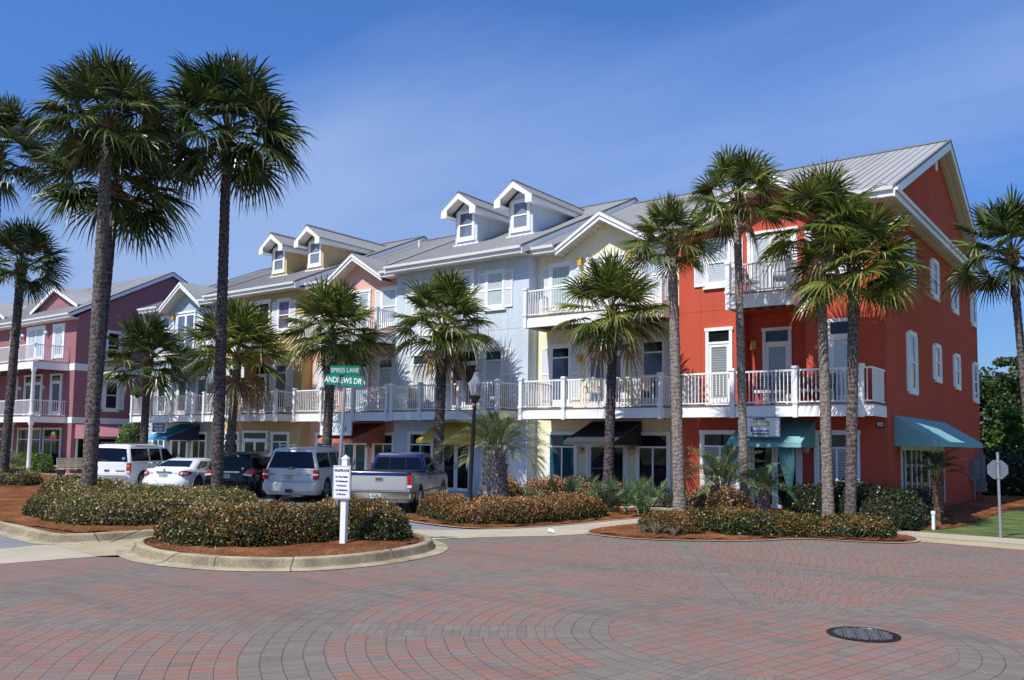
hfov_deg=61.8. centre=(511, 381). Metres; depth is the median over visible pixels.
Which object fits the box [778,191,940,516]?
sabal palm
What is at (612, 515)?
mulch bed
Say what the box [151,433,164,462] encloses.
shop window
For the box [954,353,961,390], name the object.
window
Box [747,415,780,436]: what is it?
shop sign
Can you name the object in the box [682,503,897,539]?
hedge
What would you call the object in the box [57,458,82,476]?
bench
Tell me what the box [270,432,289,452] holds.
shop window
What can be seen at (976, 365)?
window
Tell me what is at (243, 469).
suv
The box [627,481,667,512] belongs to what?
palmetto
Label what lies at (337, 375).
street sign
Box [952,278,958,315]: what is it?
window
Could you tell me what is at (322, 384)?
window
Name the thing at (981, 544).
road edge
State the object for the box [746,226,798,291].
door
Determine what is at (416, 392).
wicker chair
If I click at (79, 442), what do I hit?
shop window
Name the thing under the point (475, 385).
street lamp
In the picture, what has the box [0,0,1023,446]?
sky
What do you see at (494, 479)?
pindo palm
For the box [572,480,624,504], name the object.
palmetto
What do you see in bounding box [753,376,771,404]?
patio chair
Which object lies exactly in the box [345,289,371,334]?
door
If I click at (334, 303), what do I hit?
sabal palm
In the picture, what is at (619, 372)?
door
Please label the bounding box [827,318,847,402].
door
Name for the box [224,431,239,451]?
shop window
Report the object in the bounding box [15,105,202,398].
sabal palm
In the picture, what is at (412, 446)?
shop window
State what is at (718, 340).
door
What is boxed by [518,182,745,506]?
shop house
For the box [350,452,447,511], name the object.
pickup truck
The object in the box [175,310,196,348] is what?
door
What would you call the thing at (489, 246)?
shop house
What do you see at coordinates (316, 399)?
tall chair
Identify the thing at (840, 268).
window
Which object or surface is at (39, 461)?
hedge
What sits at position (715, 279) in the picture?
window
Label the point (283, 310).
window
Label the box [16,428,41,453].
shop window
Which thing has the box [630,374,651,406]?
tall chair
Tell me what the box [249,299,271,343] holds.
door
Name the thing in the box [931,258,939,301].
window
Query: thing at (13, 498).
mulch bed
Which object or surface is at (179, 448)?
door
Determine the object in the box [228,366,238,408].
window
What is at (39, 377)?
door
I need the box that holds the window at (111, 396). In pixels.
[102,379,119,411]
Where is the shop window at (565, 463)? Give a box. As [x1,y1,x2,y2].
[546,431,577,480]
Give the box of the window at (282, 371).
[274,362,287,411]
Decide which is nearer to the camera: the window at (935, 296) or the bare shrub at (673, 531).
the bare shrub at (673, 531)
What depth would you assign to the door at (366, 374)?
39.83 m
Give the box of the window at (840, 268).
[826,254,846,273]
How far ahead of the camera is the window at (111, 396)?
53.08 m
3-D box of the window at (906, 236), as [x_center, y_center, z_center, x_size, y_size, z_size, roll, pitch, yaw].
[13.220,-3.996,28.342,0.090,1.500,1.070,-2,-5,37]
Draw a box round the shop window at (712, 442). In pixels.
[699,430,739,495]
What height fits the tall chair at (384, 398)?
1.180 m
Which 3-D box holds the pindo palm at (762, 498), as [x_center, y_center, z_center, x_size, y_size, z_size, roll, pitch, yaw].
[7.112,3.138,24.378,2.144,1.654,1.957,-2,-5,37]
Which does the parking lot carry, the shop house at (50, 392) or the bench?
the shop house at (50, 392)
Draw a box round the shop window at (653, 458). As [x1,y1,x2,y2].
[635,432,671,494]
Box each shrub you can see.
[0,450,24,466]
[113,422,140,443]
[635,524,646,531]
[648,519,661,534]
[664,525,682,535]
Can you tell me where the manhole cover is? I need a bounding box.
[826,627,900,642]
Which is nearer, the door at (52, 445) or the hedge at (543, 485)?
the hedge at (543, 485)
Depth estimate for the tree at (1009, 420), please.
42.41 m
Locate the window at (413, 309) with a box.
[412,280,428,315]
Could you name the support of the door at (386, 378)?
in the shop house at (368, 439)
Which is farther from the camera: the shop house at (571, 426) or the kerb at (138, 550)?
the shop house at (571, 426)
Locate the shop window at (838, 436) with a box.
[814,430,860,486]
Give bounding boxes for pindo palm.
[433,404,558,496]
[671,443,778,500]
[728,462,798,509]
[907,447,975,524]
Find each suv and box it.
[98,442,180,484]
[203,450,271,496]
[263,445,356,500]
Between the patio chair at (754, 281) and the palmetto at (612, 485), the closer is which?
the palmetto at (612, 485)
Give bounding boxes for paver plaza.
[0,534,1023,679]
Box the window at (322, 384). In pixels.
[320,363,325,409]
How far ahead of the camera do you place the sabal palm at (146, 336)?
44.48 m
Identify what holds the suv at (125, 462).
on the parking lot
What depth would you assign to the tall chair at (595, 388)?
31.31 m
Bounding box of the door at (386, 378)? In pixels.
[375,356,394,408]
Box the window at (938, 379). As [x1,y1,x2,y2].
[933,343,942,383]
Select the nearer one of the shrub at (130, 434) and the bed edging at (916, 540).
the bed edging at (916, 540)
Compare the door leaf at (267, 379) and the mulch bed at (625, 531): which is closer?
the mulch bed at (625, 531)
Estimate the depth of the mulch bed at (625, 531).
20.00 m
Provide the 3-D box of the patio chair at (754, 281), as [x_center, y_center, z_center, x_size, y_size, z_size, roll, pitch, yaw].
[7.651,-3.257,27.790,0.568,0.993,0.622,3,-5,-32]
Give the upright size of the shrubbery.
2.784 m
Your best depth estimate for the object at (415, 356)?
36.96 m
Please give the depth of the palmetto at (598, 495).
26.56 m
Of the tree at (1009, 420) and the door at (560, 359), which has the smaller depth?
the door at (560, 359)
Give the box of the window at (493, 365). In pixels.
[481,346,503,405]
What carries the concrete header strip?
on the parking lot
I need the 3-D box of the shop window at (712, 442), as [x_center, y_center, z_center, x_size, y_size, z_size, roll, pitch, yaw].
[6.908,2.769,28.396,1.460,2.280,0.080,-2,-5,37]
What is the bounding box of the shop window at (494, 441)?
[480,431,507,486]
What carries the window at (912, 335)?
in the shop house at (918, 381)
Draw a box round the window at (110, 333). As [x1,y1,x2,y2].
[106,330,121,359]
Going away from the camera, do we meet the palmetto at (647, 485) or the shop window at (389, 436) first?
the palmetto at (647, 485)
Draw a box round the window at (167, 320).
[160,316,170,349]
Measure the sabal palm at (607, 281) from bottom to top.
8.666 m
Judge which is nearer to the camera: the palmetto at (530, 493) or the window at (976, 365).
the palmetto at (530, 493)
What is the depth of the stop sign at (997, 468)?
20.82 m
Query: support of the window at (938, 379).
in the shop house at (918, 381)
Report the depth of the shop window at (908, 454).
28.06 m
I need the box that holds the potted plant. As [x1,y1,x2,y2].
[130,386,142,397]
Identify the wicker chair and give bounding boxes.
[407,388,417,408]
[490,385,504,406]
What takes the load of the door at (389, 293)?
in the shop house at (368, 439)
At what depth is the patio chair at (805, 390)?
26.66 m
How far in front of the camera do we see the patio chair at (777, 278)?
26.89 m
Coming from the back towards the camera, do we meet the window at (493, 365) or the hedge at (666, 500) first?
the window at (493, 365)
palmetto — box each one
[516,485,543,496]
[549,471,598,493]
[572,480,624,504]
[580,490,608,502]
[589,474,636,511]
[593,487,642,514]
[622,475,669,509]
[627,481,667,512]
[629,489,656,515]
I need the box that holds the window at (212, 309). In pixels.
[199,309,213,345]
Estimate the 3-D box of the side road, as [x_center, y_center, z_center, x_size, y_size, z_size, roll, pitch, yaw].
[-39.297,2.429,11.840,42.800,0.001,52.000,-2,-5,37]
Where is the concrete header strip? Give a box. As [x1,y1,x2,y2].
[0,544,95,563]
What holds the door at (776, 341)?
in the shop house at (918, 381)
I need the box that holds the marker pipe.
[931,511,935,529]
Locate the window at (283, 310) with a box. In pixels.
[275,297,291,333]
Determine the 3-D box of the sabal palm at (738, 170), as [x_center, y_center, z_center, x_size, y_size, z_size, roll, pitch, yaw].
[6.442,-1.504,24.771,3.512,11.019,3.640,-2,-5,37]
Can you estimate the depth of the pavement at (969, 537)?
20.72 m
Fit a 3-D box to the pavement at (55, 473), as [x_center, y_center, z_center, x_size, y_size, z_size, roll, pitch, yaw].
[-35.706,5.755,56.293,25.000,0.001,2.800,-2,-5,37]
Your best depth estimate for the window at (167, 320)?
50.14 m
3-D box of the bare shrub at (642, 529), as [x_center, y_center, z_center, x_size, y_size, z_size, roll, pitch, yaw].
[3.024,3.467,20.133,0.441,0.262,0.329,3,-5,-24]
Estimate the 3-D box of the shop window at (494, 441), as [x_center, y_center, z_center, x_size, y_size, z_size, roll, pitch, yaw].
[-0.728,3.117,34.121,1.340,2.220,0.080,-2,-5,37]
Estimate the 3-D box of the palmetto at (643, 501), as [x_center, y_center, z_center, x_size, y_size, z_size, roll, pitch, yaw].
[4.035,3.663,26.081,0.942,0.826,1.463,-1,-4,18]
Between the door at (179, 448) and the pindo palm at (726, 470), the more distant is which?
the door at (179, 448)
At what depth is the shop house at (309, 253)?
43.70 m
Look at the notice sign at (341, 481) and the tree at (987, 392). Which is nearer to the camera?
the notice sign at (341, 481)
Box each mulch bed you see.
[0,476,158,532]
[148,530,418,556]
[408,507,653,526]
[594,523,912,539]
[894,493,1023,528]
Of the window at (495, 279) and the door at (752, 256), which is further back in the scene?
the window at (495, 279)
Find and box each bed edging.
[407,513,641,527]
[585,523,920,542]
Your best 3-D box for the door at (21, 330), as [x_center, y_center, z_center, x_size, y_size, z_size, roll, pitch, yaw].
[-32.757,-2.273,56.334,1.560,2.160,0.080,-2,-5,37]
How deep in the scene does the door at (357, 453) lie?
39.72 m
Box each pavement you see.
[38,471,74,474]
[464,495,672,511]
[896,530,1023,543]
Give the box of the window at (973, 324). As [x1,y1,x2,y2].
[971,292,977,328]
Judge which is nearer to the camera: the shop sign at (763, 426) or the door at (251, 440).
the shop sign at (763, 426)
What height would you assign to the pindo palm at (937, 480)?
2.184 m
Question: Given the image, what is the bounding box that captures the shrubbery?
[982,442,1023,495]
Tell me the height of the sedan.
1.400 m
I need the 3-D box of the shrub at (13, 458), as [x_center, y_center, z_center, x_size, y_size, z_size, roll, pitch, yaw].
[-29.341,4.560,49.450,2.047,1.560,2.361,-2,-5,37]
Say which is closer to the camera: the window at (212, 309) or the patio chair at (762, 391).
the patio chair at (762, 391)
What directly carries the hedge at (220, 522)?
on the mulch bed at (309, 547)
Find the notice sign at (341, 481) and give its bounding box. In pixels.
[332,455,350,543]
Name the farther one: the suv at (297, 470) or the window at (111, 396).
the window at (111, 396)
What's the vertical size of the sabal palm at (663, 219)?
9.209 m
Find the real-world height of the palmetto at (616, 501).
0.868 m
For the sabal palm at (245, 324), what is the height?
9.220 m
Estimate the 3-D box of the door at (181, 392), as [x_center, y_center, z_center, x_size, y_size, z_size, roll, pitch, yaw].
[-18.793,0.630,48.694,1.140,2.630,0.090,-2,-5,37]
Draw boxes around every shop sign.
[152,422,166,432]
[320,421,351,434]
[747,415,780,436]
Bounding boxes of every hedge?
[0,465,43,485]
[13,452,54,471]
[21,480,260,525]
[37,472,135,492]
[151,494,413,547]
[414,489,607,524]
[477,473,524,500]
[522,473,626,505]
[627,481,731,507]
[636,508,704,534]
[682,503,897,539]
[686,483,755,510]
[782,478,944,530]
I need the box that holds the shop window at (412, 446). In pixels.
[407,431,432,459]
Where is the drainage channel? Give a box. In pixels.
[52,541,135,555]
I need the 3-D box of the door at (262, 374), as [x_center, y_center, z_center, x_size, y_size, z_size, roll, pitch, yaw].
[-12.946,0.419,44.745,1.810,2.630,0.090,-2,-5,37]
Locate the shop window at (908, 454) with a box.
[900,446,945,501]
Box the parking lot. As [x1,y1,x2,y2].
[5,474,1023,563]
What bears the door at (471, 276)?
in the shop house at (489, 246)
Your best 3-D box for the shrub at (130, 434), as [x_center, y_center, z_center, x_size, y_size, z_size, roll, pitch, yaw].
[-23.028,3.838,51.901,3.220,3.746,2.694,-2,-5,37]
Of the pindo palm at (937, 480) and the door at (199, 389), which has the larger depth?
the door at (199, 389)
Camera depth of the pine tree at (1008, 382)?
45.28 m
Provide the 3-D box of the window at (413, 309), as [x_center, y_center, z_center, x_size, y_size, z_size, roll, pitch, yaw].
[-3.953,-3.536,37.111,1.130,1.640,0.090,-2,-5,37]
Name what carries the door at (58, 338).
in the shop house at (50, 392)
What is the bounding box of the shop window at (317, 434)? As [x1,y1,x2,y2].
[315,432,333,468]
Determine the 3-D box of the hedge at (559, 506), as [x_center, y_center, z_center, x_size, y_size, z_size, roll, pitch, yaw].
[-0.269,3.507,24.554,4.749,0.918,5.510,-2,-5,37]
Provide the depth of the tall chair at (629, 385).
30.66 m
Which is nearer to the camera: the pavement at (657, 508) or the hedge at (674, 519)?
the hedge at (674, 519)
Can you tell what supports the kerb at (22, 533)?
on the parking lot
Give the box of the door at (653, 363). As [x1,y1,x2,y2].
[638,336,666,403]
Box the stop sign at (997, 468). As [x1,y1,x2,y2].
[987,452,1007,537]
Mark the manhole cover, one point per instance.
(865, 634)
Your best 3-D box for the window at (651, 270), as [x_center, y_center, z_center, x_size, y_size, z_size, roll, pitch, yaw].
[5.105,-3.843,31.063,1.170,1.910,0.090,-2,-5,37]
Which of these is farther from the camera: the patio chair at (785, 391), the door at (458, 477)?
the door at (458, 477)
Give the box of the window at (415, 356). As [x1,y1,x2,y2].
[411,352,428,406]
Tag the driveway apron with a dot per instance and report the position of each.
(574, 529)
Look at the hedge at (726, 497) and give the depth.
23.93 m
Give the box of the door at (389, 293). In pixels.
[379,285,396,328]
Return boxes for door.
[9,330,21,359]
[15,377,18,415]
[22,374,43,415]
[25,325,46,360]
[42,428,61,465]
[48,373,62,414]
[51,323,65,358]
[155,372,167,414]
[169,440,188,457]
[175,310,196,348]
[176,369,188,414]
[195,370,208,414]
[242,431,268,451]
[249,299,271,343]
[255,364,268,412]
[342,357,369,411]
[342,443,368,470]
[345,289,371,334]
[375,356,394,408]
[379,285,396,328]
[441,268,475,323]
[442,443,469,491]
[449,348,477,409]
[547,261,573,311]
[549,343,572,405]
[585,336,626,406]
[586,252,625,310]
[586,445,627,492]
[638,336,666,403]
[704,326,733,404]
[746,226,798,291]
[748,447,802,508]
[761,326,792,403]
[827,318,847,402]
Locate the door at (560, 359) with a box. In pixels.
[549,343,572,405]
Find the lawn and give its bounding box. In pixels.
[631,483,1023,538]
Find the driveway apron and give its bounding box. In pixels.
[411,518,640,538]
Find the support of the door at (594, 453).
in the shop house at (571, 426)
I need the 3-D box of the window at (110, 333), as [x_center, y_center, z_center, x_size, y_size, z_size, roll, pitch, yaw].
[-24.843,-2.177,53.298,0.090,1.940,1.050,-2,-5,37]
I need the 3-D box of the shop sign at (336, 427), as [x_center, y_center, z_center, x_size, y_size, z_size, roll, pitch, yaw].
[-7.788,2.034,37.801,2.040,0.715,0.062,-2,-5,37]
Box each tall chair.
[311,391,324,411]
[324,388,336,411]
[368,386,384,410]
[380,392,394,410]
[584,377,599,407]
[615,376,632,406]
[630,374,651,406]
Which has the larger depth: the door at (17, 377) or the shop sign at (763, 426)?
the door at (17, 377)
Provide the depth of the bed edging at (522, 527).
22.50 m
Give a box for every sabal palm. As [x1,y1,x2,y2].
[0,92,58,216]
[0,214,74,483]
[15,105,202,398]
[19,41,187,487]
[102,309,201,462]
[132,44,316,485]
[175,296,305,451]
[272,274,397,447]
[380,266,503,471]
[547,247,679,508]
[615,190,729,510]
[682,141,786,505]
[742,156,883,515]
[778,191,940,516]
[937,181,1023,421]
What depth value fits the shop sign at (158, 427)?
46.25 m
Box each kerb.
[0,472,161,543]
[116,529,447,570]
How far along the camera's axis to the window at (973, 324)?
38.25 m
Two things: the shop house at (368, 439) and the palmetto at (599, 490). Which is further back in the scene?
the shop house at (368, 439)
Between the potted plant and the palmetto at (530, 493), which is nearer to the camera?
the palmetto at (530, 493)
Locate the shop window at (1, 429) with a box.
[0,428,2,450]
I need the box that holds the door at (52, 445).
[42,428,61,465]
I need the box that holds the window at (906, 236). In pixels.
[905,235,915,283]
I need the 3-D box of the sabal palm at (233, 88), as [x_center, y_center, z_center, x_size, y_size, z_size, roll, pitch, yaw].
[-9.830,-3.774,28.871,6.400,15.693,5.836,-2,-5,37]
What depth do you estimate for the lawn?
23.46 m
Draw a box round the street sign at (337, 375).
[324,366,364,508]
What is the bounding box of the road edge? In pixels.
[919,537,1023,549]
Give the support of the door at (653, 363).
in the shop house at (571, 426)
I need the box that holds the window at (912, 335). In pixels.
[907,330,918,395]
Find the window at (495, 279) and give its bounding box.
[483,268,505,311]
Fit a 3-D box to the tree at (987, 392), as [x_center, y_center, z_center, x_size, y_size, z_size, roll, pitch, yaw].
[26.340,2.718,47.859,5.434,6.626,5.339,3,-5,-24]
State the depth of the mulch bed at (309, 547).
15.48 m
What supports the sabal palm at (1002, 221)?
on the lawn
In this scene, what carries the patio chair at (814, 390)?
on the shop house at (918, 381)
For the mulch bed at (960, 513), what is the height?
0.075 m
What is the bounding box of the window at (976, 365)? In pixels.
[973,362,979,403]
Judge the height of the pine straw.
0.238 m
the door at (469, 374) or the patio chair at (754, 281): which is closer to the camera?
the patio chair at (754, 281)
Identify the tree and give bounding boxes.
[979,366,1016,445]
[979,372,1017,448]
[983,405,1023,459]
[985,356,1023,491]
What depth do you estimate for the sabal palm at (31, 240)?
36.21 m
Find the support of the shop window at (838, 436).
in the shop house at (918, 381)
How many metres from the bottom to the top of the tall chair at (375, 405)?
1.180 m
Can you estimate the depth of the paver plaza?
10.57 m
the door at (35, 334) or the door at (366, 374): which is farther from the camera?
the door at (35, 334)
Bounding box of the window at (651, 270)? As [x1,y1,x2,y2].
[640,247,667,302]
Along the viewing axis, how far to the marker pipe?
22.61 m
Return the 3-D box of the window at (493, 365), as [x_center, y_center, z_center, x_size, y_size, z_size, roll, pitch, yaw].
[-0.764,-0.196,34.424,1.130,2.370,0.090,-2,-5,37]
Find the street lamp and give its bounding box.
[464,366,482,501]
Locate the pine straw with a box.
[2,506,913,556]
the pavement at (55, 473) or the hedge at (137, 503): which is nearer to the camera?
the hedge at (137, 503)
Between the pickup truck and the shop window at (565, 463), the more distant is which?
the shop window at (565, 463)
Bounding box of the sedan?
[142,457,210,486]
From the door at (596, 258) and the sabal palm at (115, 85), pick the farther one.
the door at (596, 258)
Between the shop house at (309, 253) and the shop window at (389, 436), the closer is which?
the shop window at (389, 436)
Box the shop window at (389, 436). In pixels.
[372,432,393,462]
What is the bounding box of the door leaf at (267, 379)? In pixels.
[265,373,268,412]
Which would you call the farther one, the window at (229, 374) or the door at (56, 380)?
the door at (56, 380)
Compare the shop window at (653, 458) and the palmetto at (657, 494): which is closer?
the palmetto at (657, 494)
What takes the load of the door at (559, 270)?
in the shop house at (571, 426)
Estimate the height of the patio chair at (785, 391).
0.993 m
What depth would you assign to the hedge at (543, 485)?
31.35 m
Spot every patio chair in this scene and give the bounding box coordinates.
[742,268,760,291]
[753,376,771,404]
[772,375,790,403]
[773,262,792,289]
[798,374,812,403]
[813,373,836,402]
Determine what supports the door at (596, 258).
in the shop house at (571, 426)
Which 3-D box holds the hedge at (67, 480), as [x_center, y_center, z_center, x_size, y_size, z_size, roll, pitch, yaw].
[-14.571,3.520,28.772,5.722,0.976,2.229,-3,-6,42]
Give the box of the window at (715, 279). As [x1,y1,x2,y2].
[703,236,732,289]
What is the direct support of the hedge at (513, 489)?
on the mulch bed at (612, 515)
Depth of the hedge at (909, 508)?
23.23 m
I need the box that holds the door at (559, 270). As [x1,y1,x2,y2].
[547,261,573,311]
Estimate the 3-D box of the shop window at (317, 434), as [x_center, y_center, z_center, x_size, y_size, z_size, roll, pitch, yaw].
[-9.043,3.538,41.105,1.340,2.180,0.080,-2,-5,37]
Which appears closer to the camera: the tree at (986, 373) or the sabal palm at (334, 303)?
the sabal palm at (334, 303)
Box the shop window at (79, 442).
[75,439,116,469]
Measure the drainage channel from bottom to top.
0.001 m
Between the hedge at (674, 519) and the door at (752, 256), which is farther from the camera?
the door at (752, 256)
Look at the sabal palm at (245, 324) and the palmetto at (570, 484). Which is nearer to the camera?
the palmetto at (570, 484)
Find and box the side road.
[0,535,43,548]
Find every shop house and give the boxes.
[0,272,187,473]
[129,267,271,462]
[201,224,426,458]
[291,234,455,470]
[383,179,638,495]
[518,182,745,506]
[670,139,987,518]
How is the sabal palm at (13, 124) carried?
on the mulch bed at (13, 498)
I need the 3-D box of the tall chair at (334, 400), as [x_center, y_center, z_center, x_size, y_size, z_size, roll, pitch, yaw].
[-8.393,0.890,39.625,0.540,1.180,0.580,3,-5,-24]
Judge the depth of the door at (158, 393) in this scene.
49.98 m
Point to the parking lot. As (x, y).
(298, 499)
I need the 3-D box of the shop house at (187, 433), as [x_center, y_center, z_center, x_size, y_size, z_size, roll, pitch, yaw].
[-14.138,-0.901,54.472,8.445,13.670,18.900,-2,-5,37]
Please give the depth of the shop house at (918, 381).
28.42 m
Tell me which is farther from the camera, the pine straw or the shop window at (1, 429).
the shop window at (1, 429)

